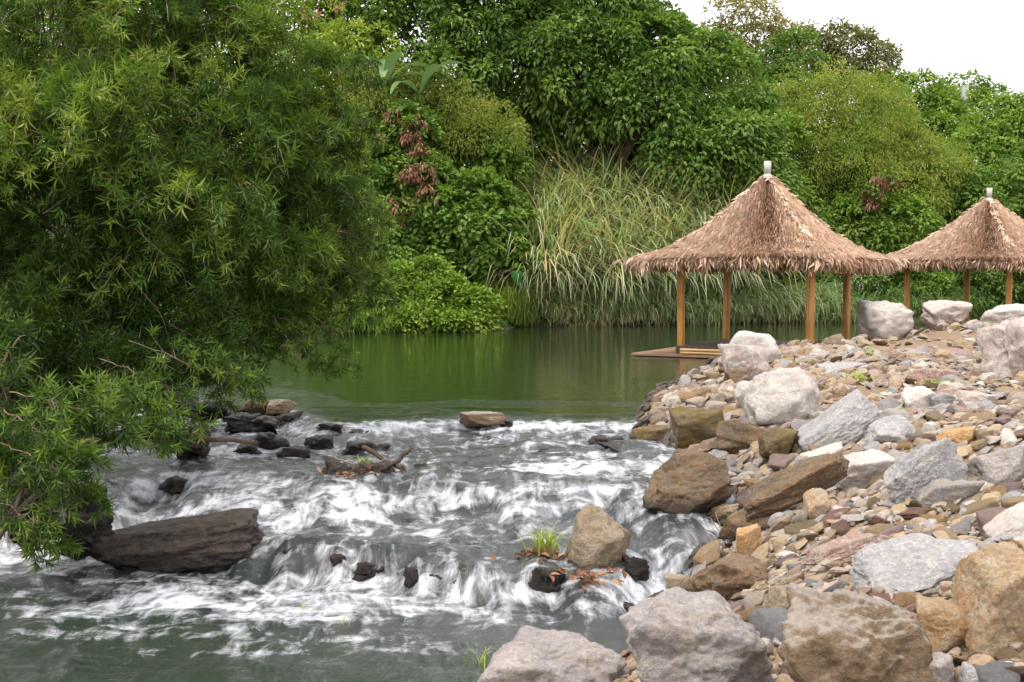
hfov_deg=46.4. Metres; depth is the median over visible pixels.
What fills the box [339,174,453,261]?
shrub
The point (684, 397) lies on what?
stone
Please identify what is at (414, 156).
dead creeper
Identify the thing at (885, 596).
stone
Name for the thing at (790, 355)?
stone
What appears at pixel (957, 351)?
stone
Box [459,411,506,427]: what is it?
rock
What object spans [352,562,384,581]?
rock
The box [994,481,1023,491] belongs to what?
stone
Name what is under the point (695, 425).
boulder
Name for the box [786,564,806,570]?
stone
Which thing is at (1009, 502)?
stone
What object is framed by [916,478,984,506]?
rock
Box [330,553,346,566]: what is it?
rock
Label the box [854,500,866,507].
stone
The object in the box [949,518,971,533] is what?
stone
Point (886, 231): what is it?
broadleaf tree
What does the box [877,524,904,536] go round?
stone
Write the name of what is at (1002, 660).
stone
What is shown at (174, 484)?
cascade stone
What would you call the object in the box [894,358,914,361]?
stone
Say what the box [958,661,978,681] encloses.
cobble
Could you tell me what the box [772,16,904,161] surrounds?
airy tree
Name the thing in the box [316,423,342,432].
cascade stone
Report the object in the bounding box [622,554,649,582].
rock
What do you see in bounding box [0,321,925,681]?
river
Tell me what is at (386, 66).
banana plant
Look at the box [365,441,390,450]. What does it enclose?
cascade stone
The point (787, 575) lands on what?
stone
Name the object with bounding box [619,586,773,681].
boulder
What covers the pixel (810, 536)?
stone
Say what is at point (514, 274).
elephant ear plant
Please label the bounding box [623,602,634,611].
rock
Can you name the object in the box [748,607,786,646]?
stone
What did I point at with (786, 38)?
broadleaf tree
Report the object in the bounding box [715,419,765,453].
boulder
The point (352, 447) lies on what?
cascade stone
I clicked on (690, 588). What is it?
stone
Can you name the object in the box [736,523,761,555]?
rock
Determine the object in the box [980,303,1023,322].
boulder
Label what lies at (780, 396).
boulder
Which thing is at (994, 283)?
shrub
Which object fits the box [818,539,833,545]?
stone
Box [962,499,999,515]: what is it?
stone
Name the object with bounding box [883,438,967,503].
slab
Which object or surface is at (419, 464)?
rock
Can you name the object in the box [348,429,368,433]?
cascade stone
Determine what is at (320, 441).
cascade stone
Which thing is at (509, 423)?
rock
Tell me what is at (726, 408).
stone
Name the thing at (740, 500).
stone
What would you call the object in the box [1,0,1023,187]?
sky
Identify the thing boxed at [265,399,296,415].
rock
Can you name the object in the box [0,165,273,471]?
willowy shrub
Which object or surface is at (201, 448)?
rock
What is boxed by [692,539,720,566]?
stone
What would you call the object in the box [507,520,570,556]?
grass tuft
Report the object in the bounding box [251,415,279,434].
cascade stone
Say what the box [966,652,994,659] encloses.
stone
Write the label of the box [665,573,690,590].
rock
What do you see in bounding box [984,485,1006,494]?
stone
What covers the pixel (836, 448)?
boulder
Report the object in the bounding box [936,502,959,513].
stone
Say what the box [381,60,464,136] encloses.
banana plant
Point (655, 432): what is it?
rock
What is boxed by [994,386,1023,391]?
stone
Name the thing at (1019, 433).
stone
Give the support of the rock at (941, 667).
on the ground at (944, 335)
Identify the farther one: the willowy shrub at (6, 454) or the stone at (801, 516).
the willowy shrub at (6, 454)
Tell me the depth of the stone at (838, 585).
6.90 m
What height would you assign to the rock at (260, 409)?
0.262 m
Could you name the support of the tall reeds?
on the ground at (944, 335)
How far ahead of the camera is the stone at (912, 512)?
9.07 m
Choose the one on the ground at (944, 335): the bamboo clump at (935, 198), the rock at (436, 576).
the bamboo clump at (935, 198)
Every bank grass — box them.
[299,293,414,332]
[502,265,860,326]
[789,275,1023,323]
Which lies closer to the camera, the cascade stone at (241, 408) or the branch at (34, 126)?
the branch at (34, 126)
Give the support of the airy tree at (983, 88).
on the ground at (944, 335)
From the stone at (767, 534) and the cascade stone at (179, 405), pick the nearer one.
the stone at (767, 534)
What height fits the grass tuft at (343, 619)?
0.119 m
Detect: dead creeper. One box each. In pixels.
[365,102,442,232]
[859,169,898,212]
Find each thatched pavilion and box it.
[612,161,910,357]
[862,188,1023,331]
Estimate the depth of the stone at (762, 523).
10.59 m
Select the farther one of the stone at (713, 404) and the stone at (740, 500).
the stone at (713, 404)
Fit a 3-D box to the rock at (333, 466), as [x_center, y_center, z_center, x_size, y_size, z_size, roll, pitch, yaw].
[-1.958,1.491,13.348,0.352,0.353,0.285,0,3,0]
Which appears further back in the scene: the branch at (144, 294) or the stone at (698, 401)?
the stone at (698, 401)
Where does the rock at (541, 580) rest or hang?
on the river
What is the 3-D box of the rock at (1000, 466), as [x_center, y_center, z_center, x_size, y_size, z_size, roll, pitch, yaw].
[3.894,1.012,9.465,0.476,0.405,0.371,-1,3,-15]
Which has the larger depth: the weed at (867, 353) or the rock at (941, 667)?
the weed at (867, 353)
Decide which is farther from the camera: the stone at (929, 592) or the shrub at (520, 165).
the shrub at (520, 165)
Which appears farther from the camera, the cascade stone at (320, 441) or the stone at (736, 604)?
the cascade stone at (320, 441)
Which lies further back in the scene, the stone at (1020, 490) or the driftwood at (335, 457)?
the driftwood at (335, 457)
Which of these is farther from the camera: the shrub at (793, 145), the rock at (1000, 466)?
the shrub at (793, 145)
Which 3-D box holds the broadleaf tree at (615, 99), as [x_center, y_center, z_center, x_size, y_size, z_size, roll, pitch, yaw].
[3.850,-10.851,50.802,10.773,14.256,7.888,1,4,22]
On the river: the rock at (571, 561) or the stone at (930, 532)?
the rock at (571, 561)
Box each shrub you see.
[0,0,320,410]
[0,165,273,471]
[0,304,154,539]
[16,27,404,409]
[317,60,533,175]
[322,56,532,205]
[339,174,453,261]
[346,251,507,332]
[350,95,459,229]
[378,161,541,293]
[466,108,596,202]
[503,82,705,167]
[731,87,814,178]
[753,267,818,289]
[786,241,919,301]
[864,268,959,309]
[911,268,1023,308]
[996,271,1023,303]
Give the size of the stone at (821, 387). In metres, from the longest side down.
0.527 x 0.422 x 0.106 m
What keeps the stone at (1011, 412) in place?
on the ground at (944, 335)
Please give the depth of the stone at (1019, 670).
4.83 m
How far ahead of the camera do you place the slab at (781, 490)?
10.70 m
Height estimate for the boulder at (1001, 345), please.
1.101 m
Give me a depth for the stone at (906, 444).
11.79 m
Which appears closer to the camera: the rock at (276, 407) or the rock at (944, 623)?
the rock at (944, 623)
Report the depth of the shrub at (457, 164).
49.01 m
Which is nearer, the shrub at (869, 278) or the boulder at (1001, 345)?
the boulder at (1001, 345)
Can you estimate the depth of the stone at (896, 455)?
11.45 m
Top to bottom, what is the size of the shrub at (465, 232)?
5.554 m
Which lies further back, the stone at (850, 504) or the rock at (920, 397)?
the rock at (920, 397)
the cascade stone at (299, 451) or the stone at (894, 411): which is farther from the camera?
the cascade stone at (299, 451)
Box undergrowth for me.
[23,189,1022,326]
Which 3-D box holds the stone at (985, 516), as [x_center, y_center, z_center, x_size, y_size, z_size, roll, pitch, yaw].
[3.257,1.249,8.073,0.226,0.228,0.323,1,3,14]
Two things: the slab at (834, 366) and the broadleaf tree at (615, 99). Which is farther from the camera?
the broadleaf tree at (615, 99)
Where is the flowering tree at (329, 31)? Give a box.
[155,0,404,209]
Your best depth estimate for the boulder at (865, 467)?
11.32 m
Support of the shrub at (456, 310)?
on the ground at (944, 335)
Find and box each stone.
[158,475,187,493]
[174,394,198,417]
[184,400,228,422]
[221,403,245,419]
[225,412,261,432]
[232,440,261,454]
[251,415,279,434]
[254,432,289,449]
[274,411,303,426]
[277,445,311,457]
[303,434,333,448]
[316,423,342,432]
[341,441,366,454]
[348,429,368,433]
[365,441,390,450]
[587,434,623,443]
[629,665,635,673]
[651,395,661,401]
[677,390,705,404]
[681,381,704,387]
[686,396,704,407]
[687,573,696,591]
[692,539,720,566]
[705,401,727,408]
[708,440,716,448]
[710,392,726,400]
[718,366,724,373]
[721,405,738,412]
[725,393,735,402]
[725,459,736,466]
[729,467,744,474]
[729,486,736,492]
[731,599,744,612]
[735,482,757,508]
[736,606,763,622]
[738,414,747,421]
[743,465,760,472]
[743,479,753,487]
[743,590,763,609]
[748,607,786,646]
[751,552,773,560]
[758,517,769,529]
[762,535,776,543]
[763,531,772,536]
[767,453,796,470]
[774,553,798,568]
[774,571,802,580]
[780,661,788,674]
[782,353,795,359]
[783,518,817,535]
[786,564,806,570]
[793,511,808,522]
[796,533,818,541]
[804,578,817,585]
[809,445,819,450]
[810,542,820,546]
[817,384,825,390]
[818,508,848,527]
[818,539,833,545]
[822,581,848,591]
[831,519,849,536]
[843,502,853,507]
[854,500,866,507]
[858,360,876,363]
[862,523,893,534]
[864,513,889,524]
[866,475,882,486]
[868,592,896,602]
[876,398,898,409]
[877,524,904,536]
[880,408,912,419]
[886,451,904,459]
[889,440,912,449]
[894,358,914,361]
[894,507,939,518]
[894,592,918,606]
[906,433,936,441]
[906,523,912,529]
[913,442,930,449]
[914,427,924,432]
[919,514,946,522]
[921,587,939,596]
[923,411,945,421]
[923,530,933,535]
[933,526,958,539]
[934,348,972,355]
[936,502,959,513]
[938,592,951,598]
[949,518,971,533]
[961,515,975,520]
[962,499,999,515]
[965,409,994,420]
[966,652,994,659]
[970,368,980,375]
[970,439,988,449]
[974,430,993,440]
[974,661,1020,681]
[976,507,1004,537]
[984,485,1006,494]
[988,417,1009,424]
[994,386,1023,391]
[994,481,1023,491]
[995,647,1020,659]
[997,408,1019,416]
[998,659,1023,664]
[1000,496,1023,508]
[1005,666,1023,681]
[1006,539,1022,547]
[1009,489,1023,493]
[1014,428,1023,440]
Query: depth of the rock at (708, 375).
19.42 m
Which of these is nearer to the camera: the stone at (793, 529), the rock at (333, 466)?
the stone at (793, 529)
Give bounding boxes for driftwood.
[64,428,255,451]
[334,456,353,464]
[361,445,412,470]
[701,512,725,542]
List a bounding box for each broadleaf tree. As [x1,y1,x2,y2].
[1,0,266,213]
[295,0,589,214]
[479,0,734,182]
[632,22,816,213]
[742,24,832,126]
[772,118,911,236]
[805,186,946,286]
[854,65,987,188]
[902,146,1023,237]
[934,88,1023,210]
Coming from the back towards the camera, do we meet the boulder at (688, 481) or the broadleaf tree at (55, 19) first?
the broadleaf tree at (55, 19)
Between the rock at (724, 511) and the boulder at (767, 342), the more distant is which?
the boulder at (767, 342)
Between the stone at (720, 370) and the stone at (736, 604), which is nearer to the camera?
the stone at (736, 604)
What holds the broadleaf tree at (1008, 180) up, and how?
on the ground at (944, 335)
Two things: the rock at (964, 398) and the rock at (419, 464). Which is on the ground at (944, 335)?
the rock at (964, 398)
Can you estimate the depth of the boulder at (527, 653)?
6.71 m
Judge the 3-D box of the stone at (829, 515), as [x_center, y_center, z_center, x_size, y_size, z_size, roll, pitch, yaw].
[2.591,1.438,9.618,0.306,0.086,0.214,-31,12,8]
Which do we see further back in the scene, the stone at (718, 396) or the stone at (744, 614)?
the stone at (718, 396)
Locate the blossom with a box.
[269,2,347,43]
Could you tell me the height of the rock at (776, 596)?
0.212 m
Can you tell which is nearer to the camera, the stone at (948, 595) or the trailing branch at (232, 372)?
the stone at (948, 595)
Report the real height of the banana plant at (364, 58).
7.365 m
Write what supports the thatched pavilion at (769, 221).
on the ground at (944, 335)
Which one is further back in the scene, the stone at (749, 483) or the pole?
the pole
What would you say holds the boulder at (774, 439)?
on the ground at (944, 335)
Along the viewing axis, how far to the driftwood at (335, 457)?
13.75 m
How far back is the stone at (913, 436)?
11.85 m
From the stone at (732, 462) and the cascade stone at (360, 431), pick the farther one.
the cascade stone at (360, 431)
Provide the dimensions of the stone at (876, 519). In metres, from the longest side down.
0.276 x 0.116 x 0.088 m
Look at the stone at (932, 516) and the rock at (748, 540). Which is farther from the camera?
the rock at (748, 540)
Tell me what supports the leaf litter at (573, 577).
on the river
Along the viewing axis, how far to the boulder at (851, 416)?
12.48 m
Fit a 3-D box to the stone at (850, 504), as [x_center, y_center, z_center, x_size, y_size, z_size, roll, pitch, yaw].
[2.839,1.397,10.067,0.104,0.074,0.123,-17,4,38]
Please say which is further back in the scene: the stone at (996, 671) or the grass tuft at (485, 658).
the grass tuft at (485, 658)
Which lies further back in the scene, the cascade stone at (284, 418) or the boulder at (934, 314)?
the boulder at (934, 314)
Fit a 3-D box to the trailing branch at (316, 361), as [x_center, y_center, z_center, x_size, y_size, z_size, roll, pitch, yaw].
[-2.427,-1.464,14.569,1.488,4.678,2.993,2,4,34]
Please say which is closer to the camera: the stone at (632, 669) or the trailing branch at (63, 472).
the stone at (632, 669)
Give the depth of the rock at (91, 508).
12.39 m
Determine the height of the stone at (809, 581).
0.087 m
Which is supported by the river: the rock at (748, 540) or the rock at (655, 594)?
the rock at (655, 594)
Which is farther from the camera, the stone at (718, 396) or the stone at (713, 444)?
the stone at (718, 396)
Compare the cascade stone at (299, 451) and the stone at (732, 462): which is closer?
the stone at (732, 462)
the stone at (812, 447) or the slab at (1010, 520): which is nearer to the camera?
the slab at (1010, 520)
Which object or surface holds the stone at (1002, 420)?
on the ground at (944, 335)
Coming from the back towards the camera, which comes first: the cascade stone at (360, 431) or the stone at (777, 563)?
the cascade stone at (360, 431)
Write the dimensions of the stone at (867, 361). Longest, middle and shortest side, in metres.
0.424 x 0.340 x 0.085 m
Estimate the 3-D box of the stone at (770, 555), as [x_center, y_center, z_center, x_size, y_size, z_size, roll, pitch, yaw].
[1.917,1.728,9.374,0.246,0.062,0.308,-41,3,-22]
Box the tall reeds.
[460,122,839,320]
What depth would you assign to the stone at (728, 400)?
16.56 m
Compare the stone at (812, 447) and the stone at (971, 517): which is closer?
the stone at (971, 517)
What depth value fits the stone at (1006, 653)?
5.32 m
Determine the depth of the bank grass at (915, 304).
50.81 m
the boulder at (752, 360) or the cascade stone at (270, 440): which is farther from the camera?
the boulder at (752, 360)
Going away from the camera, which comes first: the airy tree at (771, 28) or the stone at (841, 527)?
the stone at (841, 527)
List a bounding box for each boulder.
[477,625,626,681]
[565,505,630,567]
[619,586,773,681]
[642,448,731,513]
[669,406,724,449]
[690,553,768,600]
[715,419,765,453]
[717,343,769,379]
[718,330,782,366]
[743,367,819,426]
[758,426,798,458]
[776,582,933,681]
[793,441,842,464]
[796,389,881,452]
[835,449,895,492]
[856,300,913,340]
[865,415,915,443]
[919,300,972,329]
[950,541,1023,659]
[976,316,1023,379]
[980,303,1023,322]
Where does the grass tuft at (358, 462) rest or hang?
on the rock at (383, 466)
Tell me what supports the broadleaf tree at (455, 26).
on the ground at (944, 335)
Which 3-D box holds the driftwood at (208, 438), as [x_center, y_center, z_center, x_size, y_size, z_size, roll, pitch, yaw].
[-3.762,1.051,12.690,2.161,0.269,0.134,-2,4,-34]
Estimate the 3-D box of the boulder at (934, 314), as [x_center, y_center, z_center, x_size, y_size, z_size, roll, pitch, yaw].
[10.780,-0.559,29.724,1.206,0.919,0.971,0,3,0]
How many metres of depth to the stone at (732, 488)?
12.30 m
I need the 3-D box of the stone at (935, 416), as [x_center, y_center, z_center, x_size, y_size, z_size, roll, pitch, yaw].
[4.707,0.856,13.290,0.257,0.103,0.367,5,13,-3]
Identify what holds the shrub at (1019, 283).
on the ground at (944, 335)
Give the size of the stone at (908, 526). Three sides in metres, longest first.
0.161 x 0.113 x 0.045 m
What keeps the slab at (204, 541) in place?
on the river
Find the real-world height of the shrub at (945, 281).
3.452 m
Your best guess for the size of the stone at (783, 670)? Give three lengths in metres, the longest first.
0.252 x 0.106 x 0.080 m
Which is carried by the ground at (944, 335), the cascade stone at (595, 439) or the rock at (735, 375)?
the rock at (735, 375)
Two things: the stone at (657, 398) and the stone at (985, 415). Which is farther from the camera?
the stone at (657, 398)
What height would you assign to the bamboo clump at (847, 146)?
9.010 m
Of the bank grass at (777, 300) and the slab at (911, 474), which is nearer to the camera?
the slab at (911, 474)
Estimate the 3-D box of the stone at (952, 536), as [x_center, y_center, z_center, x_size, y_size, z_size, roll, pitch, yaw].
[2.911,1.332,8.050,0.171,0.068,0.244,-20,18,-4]
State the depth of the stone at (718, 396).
16.48 m
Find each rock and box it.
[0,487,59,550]
[60,510,114,560]
[64,485,108,520]
[164,423,211,458]
[244,399,268,414]
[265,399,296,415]
[282,547,292,553]
[322,459,351,474]
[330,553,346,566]
[342,459,394,474]
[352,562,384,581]
[403,565,418,587]
[414,462,426,466]
[429,574,441,578]
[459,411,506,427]
[500,420,512,426]
[528,567,564,592]
[567,560,586,567]
[597,442,621,451]
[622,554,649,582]
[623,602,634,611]
[629,424,671,440]
[649,590,663,596]
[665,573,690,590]
[705,372,722,379]
[707,503,738,525]
[718,508,772,538]
[723,368,750,382]
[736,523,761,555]
[764,585,788,609]
[803,488,830,518]
[821,339,845,344]
[902,386,935,408]
[915,595,969,652]
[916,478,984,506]
[931,392,954,406]
[936,426,975,442]
[953,390,995,406]
[967,444,1023,484]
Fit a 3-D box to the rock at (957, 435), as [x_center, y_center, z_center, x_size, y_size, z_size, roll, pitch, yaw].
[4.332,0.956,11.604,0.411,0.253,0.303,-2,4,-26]
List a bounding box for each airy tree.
[699,0,807,102]
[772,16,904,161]
[920,68,1011,125]
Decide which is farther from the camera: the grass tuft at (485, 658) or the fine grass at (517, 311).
the fine grass at (517, 311)
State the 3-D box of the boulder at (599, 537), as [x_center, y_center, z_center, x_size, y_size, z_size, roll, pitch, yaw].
[0.776,1.798,10.767,0.626,0.618,0.501,0,3,0]
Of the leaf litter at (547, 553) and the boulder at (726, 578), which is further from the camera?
the leaf litter at (547, 553)
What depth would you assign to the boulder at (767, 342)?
21.30 m
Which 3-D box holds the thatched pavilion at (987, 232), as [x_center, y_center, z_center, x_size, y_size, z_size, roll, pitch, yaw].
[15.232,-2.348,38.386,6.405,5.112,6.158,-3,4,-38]
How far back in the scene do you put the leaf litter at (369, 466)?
13.12 m
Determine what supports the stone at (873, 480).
on the ground at (944, 335)
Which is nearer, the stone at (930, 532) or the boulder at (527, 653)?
the boulder at (527, 653)
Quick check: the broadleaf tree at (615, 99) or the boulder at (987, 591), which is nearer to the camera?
the boulder at (987, 591)
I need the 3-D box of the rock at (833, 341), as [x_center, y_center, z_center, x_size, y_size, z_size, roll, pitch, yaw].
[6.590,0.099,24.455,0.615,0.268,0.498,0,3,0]
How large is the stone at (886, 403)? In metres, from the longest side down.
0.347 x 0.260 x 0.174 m
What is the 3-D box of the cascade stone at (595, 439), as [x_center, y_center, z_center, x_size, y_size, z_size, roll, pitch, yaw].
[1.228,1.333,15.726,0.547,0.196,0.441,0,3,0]
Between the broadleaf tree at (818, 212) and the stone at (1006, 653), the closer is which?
the stone at (1006, 653)
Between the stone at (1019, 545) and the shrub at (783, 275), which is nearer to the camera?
the stone at (1019, 545)
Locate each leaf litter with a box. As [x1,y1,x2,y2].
[317,463,379,479]
[490,546,567,561]
[550,566,626,589]
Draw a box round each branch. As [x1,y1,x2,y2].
[0,370,191,577]
[5,76,76,145]
[99,323,266,464]
[119,230,186,361]
[197,47,401,416]
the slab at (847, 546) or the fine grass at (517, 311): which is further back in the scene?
the fine grass at (517, 311)
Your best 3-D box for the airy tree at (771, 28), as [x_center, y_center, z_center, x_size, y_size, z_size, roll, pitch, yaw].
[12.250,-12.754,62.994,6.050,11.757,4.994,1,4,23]
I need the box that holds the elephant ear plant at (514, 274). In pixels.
[511,270,522,299]
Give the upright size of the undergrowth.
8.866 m
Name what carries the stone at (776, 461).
on the ground at (944, 335)
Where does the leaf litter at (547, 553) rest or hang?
on the river
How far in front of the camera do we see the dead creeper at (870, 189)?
52.47 m
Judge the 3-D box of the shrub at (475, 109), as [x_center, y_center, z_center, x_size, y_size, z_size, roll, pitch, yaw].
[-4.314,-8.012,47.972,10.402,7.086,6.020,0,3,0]
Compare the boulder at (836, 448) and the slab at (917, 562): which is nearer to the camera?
the slab at (917, 562)
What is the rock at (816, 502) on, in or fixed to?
on the ground at (944, 335)
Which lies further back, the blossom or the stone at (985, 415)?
the blossom
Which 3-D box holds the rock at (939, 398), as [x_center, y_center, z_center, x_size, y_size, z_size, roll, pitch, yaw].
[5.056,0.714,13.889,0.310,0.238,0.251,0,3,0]
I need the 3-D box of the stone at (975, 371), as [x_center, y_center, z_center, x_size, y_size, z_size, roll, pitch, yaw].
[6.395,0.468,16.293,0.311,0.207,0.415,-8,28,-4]
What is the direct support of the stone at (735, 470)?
on the ground at (944, 335)
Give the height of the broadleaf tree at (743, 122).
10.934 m
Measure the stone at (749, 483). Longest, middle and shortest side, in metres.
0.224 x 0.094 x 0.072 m
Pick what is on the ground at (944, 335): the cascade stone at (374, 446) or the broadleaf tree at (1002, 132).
the broadleaf tree at (1002, 132)
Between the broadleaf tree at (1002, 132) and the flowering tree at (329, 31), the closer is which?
the flowering tree at (329, 31)
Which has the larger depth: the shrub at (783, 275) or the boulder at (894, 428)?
the shrub at (783, 275)
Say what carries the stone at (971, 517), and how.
on the ground at (944, 335)
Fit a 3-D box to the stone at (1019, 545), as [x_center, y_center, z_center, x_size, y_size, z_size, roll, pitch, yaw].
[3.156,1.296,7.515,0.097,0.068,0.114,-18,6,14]
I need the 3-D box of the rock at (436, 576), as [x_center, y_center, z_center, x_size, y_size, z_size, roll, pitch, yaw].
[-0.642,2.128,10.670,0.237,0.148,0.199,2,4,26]
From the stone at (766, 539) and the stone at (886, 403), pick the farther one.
the stone at (886, 403)
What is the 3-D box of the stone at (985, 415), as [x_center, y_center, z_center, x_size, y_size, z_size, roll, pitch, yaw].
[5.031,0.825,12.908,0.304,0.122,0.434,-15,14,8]
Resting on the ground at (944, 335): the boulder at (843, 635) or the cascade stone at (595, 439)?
the boulder at (843, 635)
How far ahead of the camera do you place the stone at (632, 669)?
6.78 m
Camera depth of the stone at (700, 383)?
18.53 m
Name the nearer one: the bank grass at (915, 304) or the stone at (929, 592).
the stone at (929, 592)
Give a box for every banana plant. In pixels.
[315,54,380,163]
[336,51,428,135]
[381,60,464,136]
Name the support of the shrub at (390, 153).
on the ground at (944, 335)
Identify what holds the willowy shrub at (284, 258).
on the ground at (944, 335)
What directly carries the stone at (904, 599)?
on the ground at (944, 335)
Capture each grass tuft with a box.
[334,612,354,625]
[356,455,382,463]
[451,639,492,669]
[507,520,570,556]
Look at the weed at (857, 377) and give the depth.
16.37 m
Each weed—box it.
[845,370,875,383]
[865,346,881,356]
[916,378,949,383]
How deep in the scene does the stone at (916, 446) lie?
11.55 m
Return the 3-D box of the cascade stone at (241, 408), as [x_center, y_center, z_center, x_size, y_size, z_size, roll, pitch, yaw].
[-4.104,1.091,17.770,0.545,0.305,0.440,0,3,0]
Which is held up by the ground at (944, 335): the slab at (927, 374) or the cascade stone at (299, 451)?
the slab at (927, 374)
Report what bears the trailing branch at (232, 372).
attached to the willowy shrub at (40, 291)
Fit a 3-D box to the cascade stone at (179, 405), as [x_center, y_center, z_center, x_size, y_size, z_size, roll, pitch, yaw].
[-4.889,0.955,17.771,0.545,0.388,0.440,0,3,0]
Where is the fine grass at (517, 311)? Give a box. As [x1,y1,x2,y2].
[470,254,586,326]
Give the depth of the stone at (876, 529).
8.59 m
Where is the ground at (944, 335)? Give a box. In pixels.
[0,189,1023,668]
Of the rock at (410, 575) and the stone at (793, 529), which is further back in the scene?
the rock at (410, 575)
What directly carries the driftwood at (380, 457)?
on the river
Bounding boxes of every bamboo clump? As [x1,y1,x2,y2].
[766,50,940,216]
[829,67,979,224]
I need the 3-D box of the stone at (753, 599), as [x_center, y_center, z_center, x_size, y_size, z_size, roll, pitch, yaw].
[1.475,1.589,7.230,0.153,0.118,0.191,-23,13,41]
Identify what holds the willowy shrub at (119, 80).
on the ground at (944, 335)
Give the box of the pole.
[961,85,968,105]
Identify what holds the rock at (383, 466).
in the river
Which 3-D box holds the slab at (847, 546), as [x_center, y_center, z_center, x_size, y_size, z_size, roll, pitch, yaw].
[2.220,1.417,8.043,0.612,0.287,0.307,0,3,0]
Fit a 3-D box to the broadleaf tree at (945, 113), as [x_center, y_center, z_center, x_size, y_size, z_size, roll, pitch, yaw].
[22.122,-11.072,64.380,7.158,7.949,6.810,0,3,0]
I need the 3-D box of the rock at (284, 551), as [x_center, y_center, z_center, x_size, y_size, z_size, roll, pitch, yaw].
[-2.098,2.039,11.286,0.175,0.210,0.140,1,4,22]
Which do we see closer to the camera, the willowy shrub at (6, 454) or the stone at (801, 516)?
the stone at (801, 516)
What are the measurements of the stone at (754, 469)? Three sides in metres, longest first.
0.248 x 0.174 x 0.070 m
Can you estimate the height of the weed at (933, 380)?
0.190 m
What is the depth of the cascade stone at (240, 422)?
16.68 m
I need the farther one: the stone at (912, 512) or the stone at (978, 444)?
the stone at (978, 444)
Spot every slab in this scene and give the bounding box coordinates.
[89,508,265,572]
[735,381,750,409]
[743,453,849,521]
[800,531,883,572]
[816,362,869,371]
[850,533,978,593]
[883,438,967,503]
[911,368,962,382]
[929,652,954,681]
[982,502,1023,542]
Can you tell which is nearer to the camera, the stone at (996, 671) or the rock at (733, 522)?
the stone at (996, 671)
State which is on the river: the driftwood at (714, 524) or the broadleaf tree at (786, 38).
the driftwood at (714, 524)
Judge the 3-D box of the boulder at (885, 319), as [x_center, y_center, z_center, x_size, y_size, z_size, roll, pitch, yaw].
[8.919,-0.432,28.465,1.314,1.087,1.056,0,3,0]
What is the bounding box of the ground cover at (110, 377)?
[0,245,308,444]
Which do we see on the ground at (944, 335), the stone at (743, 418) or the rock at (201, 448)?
the stone at (743, 418)
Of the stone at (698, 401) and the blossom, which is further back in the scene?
the blossom
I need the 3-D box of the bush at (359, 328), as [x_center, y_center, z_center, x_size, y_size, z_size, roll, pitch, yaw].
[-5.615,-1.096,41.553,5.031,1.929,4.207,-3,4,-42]
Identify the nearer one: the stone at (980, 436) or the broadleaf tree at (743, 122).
the stone at (980, 436)
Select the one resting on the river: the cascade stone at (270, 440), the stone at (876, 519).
the cascade stone at (270, 440)
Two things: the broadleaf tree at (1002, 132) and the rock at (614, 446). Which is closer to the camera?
the rock at (614, 446)
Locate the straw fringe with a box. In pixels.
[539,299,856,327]
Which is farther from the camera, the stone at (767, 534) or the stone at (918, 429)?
the stone at (918, 429)
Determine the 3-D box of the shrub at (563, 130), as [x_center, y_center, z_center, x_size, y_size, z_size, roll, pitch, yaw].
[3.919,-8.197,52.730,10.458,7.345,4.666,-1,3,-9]
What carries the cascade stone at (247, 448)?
on the river
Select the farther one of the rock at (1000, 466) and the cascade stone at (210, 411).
the cascade stone at (210, 411)

